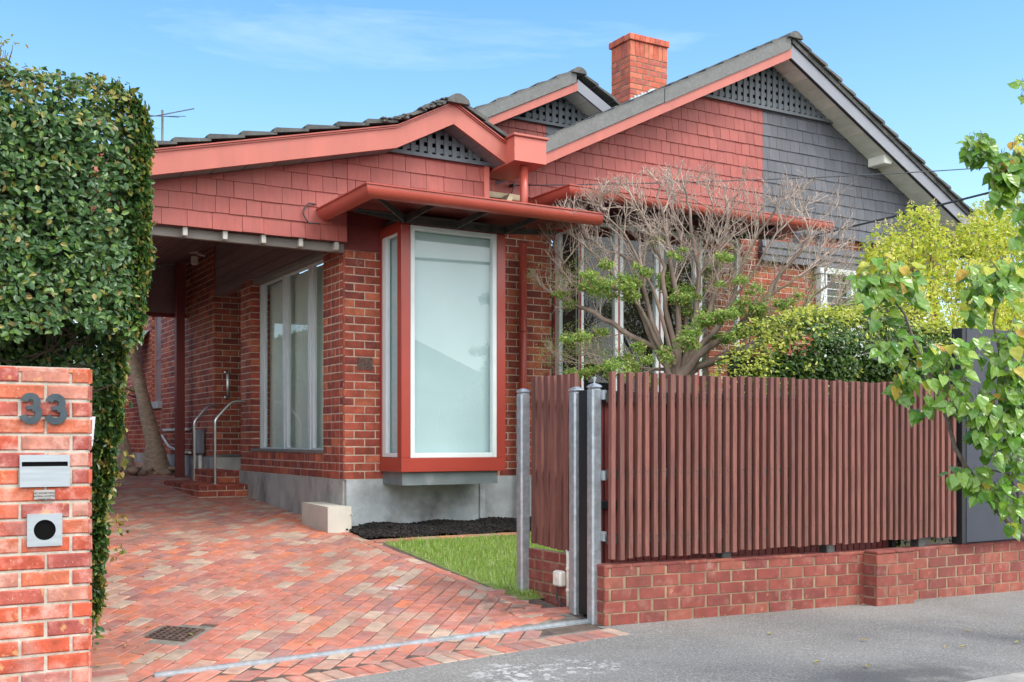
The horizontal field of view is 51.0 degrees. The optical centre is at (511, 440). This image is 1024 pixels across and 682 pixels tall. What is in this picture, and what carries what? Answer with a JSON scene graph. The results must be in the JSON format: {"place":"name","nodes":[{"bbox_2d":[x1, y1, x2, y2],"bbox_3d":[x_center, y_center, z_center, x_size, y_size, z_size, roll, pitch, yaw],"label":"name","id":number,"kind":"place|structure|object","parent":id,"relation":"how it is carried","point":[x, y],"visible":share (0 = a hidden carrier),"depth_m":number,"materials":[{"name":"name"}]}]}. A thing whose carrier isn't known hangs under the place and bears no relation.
{"place":"outdoors","nodes":[
{"label":"outdoors","id":0,"kind":"place"},
{"bbox_2d":[92,462,602,681],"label":"driveway","id":1,"kind":"structure","parent":0,"point":[173,537],"depth_m":8.22,"materials":[{"name":"brick"}]},
{"bbox_2d":[127,467,137,473],"bbox_3d":[-5.903,0.472,16.705,0.165,0.121,0.188,0,0,-30],"label":"rock","id":2,"kind":"object","parent":1,"relation":"on","point":[132,470],"visible":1,"depth_m":16.64,"materials":[{"name":"brown stone"}]},
{"bbox_2d":[134,471,146,475],"bbox_3d":[-5.830,0.530,16.862,0.121,0.092,0.168,0,0,39],"label":"rock","id":3,"kind":"object","parent":1,"relation":"on","point":[141,473],"visible":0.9,"depth_m":16.83,"materials":[{"name":"stone"}]},
{"bbox_2d":[158,470,166,474],"bbox_3d":[-5.541,0.525,17.087,0.163,0.112,0.158,0,0,28],"label":"rock","id":4,"kind":"object","parent":1,"relation":"on","point":[162,472],"visible":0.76,"depth_m":17.02,"materials":[{"name":"stone"}]},
{"bbox_2d":[168,466,174,470],"bbox_3d":[-5.444,0.458,17.296,0.182,0.090,0.177,0,0,1],"label":"rock","id":5,"kind":"object","parent":1,"relation":"on","point":[171,468],"visible":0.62,"depth_m":17.22,"materials":[{"name":"stone"}]},
{"bbox_2d":[142,624,213,646],"bbox_3d":[-2.194,1.281,6.996,0.370,0.093,0.470,0,0,11],"label":"drain grate","id":6,"kind":"object","parent":1,"relation":"on","point":[171,635],"visible":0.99,"depth_m":6.96,"materials":[{"name":"metal"}]},
{"bbox_2d":[302,502,352,532],"bbox_3d":[-1.960,0.821,11.367,0.264,0.298,0.804,0,0,-30],"label":"masonry block","id":7,"kind":"object","parent":1,"relation":"on","point":[329,517],"depth_m":11.09,"materials":[{"name":"beige concrete"}]},
{"bbox_2d":[127,618,588,677],"bbox_3d":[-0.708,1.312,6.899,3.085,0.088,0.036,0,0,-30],"label":"gate track","id":8,"kind":"structure","parent":1,"relation":"on","point":[341,651],"depth_m":6.75,"materials":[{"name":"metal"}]},
{"bbox_2d":[90,531,629,681],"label":"brick edging","id":9,"kind":"object","parent":1,"relation":"on","point":[113,670],"visible":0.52,"depth_m":6.82,"materials":[{"name":"red brick"}]},
{"bbox_2d":[472,613,576,628],"bbox_3d":[0.070,1.285,7.633,0.840,0.030,0.180,0,0,-30],"label":"concrete apron","id":10,"kind":"object","parent":1,"relation":"on","point":[567,616],"visible":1,"depth_m":7.77,"materials":[{"name":"grey concrete"}]},
{"bbox_2d":[477,629,600,647],"bbox_3d":[0.237,1.318,7.149,1.040,0.023,0.295,0,0,-30],"label":"concrete apron","id":11,"kind":"object","parent":1,"relation":"on","point":[544,637],"visible":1,"depth_m":7.20,"materials":[{"name":"grey concrete"}]},
{"bbox_2d":[383,531,565,599],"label":"grass","id":12,"kind":"structure","parent":0,"point":[486,554],"depth_m":10.08,"materials":[{"name":"green plant"}]},
{"bbox_2d":[524,155,861,392],"bbox_3d":[1.945,-0.934,11.398,3.729,4.140,1.657,0,0,7],"label":"bare shrub","id":13,"kind":"object","parent":12,"relation":"on","point":[685,353],"visible":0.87,"depth_m":11.34,"materials":[{"name":"grey plant"}]},
{"bbox_2d":[0,0,1023,354],"label":"sky","id":14,"kind":"structure","parent":0,"point":[937,73],"materials":[{"name":"blue"}]},
{"bbox_2d":[313,453,951,617],"bbox_3d":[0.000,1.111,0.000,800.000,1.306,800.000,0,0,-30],"label":"ground","id":15,"kind":"structure","parent":0,"point":[928,541],"depth_m":12.55,"materials":[{"name":"soil"}]},
{"bbox_2d":[0,366,94,681],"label":"brick pillar","id":16,"kind":"structure","parent":15,"relation":"on","point":[47,422],"depth_m":5.44,"materials":[{"name":"brick"}]},
{"bbox_2d":[0,34,157,646],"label":"tall hedge","id":17,"kind":"object","parent":15,"relation":"on","point":[50,245],"visible":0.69,"depth_m":5.72,"materials":[{"name":"green plant"}]},
{"bbox_2d":[117,420,135,466],"bbox_3d":[-7.012,-2.180,17.804,1.980,5.467,1.702,0,0,7],"label":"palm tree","id":18,"kind":"object","parent":15,"relation":"on","point":[123,447],"visible":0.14,"depth_m":17.98,"materials":[{"name":"plant"}]},
{"bbox_2d":[111,119,169,473],"bbox_3d":[-6.395,-2.309,17.372,1.735,5.828,1.431,0,0,-22],"label":"tree","id":19,"kind":"object","parent":15,"relation":"on","point":[155,457],"visible":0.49,"depth_m":17.32,"materials":[{"name":"brown plant"}]},
{"bbox_2d":[346,516,530,538],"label":"mulch","id":20,"kind":"object","parent":15,"relation":"on","point":[371,530],"visible":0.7,"depth_m":11.32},
{"bbox_2d":[91,31,1008,525],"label":"house","id":21,"kind":"structure","parent":15,"relation":"on","point":[385,359],"depth_m":12.97,"materials":[{"name":"brick"}]},
{"bbox_2d":[125,330,148,397],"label":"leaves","id":22,"kind":"object","parent":21,"relation":"attached to","point":[147,331],"visible":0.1,"depth_m":19.56,"materials":[{"name":"green plant"}]},
{"bbox_2d":[151,317,161,408],"bbox_3d":[-6.309,-1.405,19.108,0.200,1.690,0.950,0,0,-30],"label":"rear window","id":23,"kind":"structure","parent":21,"relation":"in","point":[157,404],"depth_m":19.27,"materials":[{"name":"glass"}]},
{"bbox_2d":[151,108,193,140],"bbox_3d":[-4.952,-3.939,15.635,0.785,2.077,0.690,0,0,-30],"label":"television aerial","id":24,"kind":"object","parent":21,"relation":"on","point":[161,115],"visible":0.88,"depth_m":15.56,"materials":[{"name":"metal"}]},
{"bbox_2d":[189,251,204,264],"bbox_3d":[-4.713,-2.745,16.062,0.274,0.250,0.160,0,0,-30],"label":"security light","id":25,"kind":"object","parent":21,"relation":"attached to","point":[194,260],"visible":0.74,"depth_m":16.02,"materials":[{"name":"beige plastic"}]},
{"bbox_2d":[195,430,204,468],"bbox_3d":[-4.702,0.210,16.178,0.130,0.740,0.170,0,0,-30],"label":"meter box","id":26,"kind":"object","parent":21,"relation":"attached to","point":[199,443],"visible":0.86,"depth_m":16.11,"materials":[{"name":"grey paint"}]},
{"bbox_2d":[192,404,216,480],"bbox_3d":[-4.445,0.030,15.500,0.374,1.098,0.090,0,0,-30],"label":"handrail","id":27,"kind":"object","parent":21,"relation":"on","point":[203,411],"visible":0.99,"depth_m":15.41,"materials":[{"name":"silver metal"}]},
{"bbox_2d":[224,370,228,399],"bbox_3d":[-4.192,-0.815,15.793,0.070,0.440,0.101,0,0,-30],"label":"pull handle","id":28,"kind":"object","parent":21,"relation":"attached to","point":[226,372],"visible":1,"depth_m":15.75,"materials":[{"name":"silver metal"}]},
{"bbox_2d":[214,400,246,483],"bbox_3d":[-3.734,0.022,14.178,0.464,1.113,0.090,0,0,-30],"label":"handrail","id":29,"kind":"object","parent":21,"relation":"on","point":[225,408],"visible":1,"depth_m":14.07,"materials":[{"name":"silver metal"}]},
{"bbox_2d":[251,251,323,452],"bbox_3d":[-2.640,-0.982,13.017,0.259,2.256,2.730,0,0,-30],"label":"side window","id":30,"kind":"structure","parent":21,"relation":"in","point":[296,302],"depth_m":13.29,"materials":[{"name":"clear glass"}]},
{"bbox_2d":[380,222,505,485],"bbox_3d":[-0.763,-0.890,11.552,1.232,2.710,0.646,0,0,-30],"label":"box window","id":31,"kind":"structure","parent":21,"relation":"in","point":[443,289],"depth_m":11.35,"materials":[{"name":"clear glass"}]},
{"bbox_2d":[553,221,740,392],"bbox_3d":[1.719,-1.162,13.659,2.520,2.965,0.711,0,0,-30],"label":"box window","id":32,"kind":"structure","parent":21,"relation":"in","point":[617,307],"depth_m":13.19,"materials":[{"name":"wood"}]},
{"bbox_2d":[516,167,987,185],"bbox_3d":[3.971,-3.450,13.791,8.162,0.812,0.014,0,0,-13],"label":"service cable","id":33,"kind":"object","parent":21,"relation":"on","point":[764,179],"visible":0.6,"depth_m":13.65,"materials":[{"name":"black rubber"}]},
{"bbox_2d":[814,267,929,359],"bbox_3d":[5.471,-1.265,16.097,2.480,2.450,0.140,0,0,-30],"label":"triple window","id":34,"kind":"structure","parent":21,"relation":"in","point":[830,291],"depth_m":15.67,"materials":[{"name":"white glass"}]},
{"bbox_2d":[810,191,989,236],"bbox_3d":[5.647,-3.040,13.464,0.028,0.344,4.641,0,0,-40],"label":"service cable","id":35,"kind":"object","parent":21,"relation":"attached to","point":[949,202],"visible":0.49,"depth_m":14.13,"materials":[{"name":"black rubber"}]},
{"bbox_2d":[516,373,586,616],"bbox_3d":[0.334,0.433,8.301,0.232,1.875,0.891,0,0,-30],"label":"return fence","id":36,"kind":"object","parent":15,"relation":"on","point":[554,462],"visible":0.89,"depth_m":8.36,"materials":[{"name":"wood"}]},
{"bbox_2d":[553,550,568,607],"bbox_3d":[0.382,1.052,8.124,0.074,0.457,0.189,0,0,-30],"label":"junction box","id":37,"kind":"object","parent":36,"relation":"attached to","point":[560,578],"visible":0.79,"depth_m":8.10,"materials":[{"name":"beige plastic"}]},
{"bbox_2d":[327,590,1023,681],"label":"footpath","id":38,"kind":"structure","parent":15,"relation":"on","point":[905,642],"depth_m":6.75,"materials":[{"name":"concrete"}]},
{"bbox_2d":[845,78,1023,540],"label":"street tree","id":39,"kind":"object","parent":38,"relation":"on","point":[1003,179],"visible":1,"depth_m":5.56,"materials":[{"name":"green plant"}]},
{"bbox_2d":[579,390,895,614],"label":"sliding gate","id":40,"kind":"structure","parent":15,"relation":"on","point":[604,497],"depth_m":7.96,"materials":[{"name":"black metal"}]},
{"bbox_2d":[597,539,1023,625],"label":"front brick wall","id":41,"kind":"structure","parent":15,"relation":"on","point":[634,592],"depth_m":8.46,"materials":[{"name":"red brick"}]},
{"bbox_2d":[587,372,955,624],"bbox_3d":[2.221,0.455,8.506,3.805,1.886,0.219,0,0,-30],"label":"picket fence","id":42,"kind":"object","parent":41,"relation":"on","point":[829,502],"visible":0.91,"depth_m":8.23,"materials":[{"name":"wood"}]},
{"bbox_2d":[952,328,1023,543],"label":"metal panel","id":43,"kind":"object","parent":41,"relation":"on","point":[977,522],"visible":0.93,"depth_m":9.44,"materials":[{"name":"metal"}]},
{"bbox_2d":[698,297,968,546],"bbox_3d":[2.590,-0.083,10.045,4.878,2.767,1.375,0,0,-30],"label":"hedge","id":44,"kind":"object","parent":15,"relation":"on","point":[848,366],"visible":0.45,"depth_m":10.03,"materials":[{"name":"green plant"}]},
{"bbox_2d":[854,192,1023,357],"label":"flowering bush","id":45,"kind":"object","parent":15,"relation":"on","point":[972,248],"visible":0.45,"depth_m":12.66,"materials":[{"name":"yellow plant"}]},
{"bbox_2d":[966,671,1023,681],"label":"kerb","id":46,"kind":"structure","parent":15,"relation":"on","point":[1016,677],"depth_m":6.00,"materials":[{"name":"grey concrete"}]}
]}

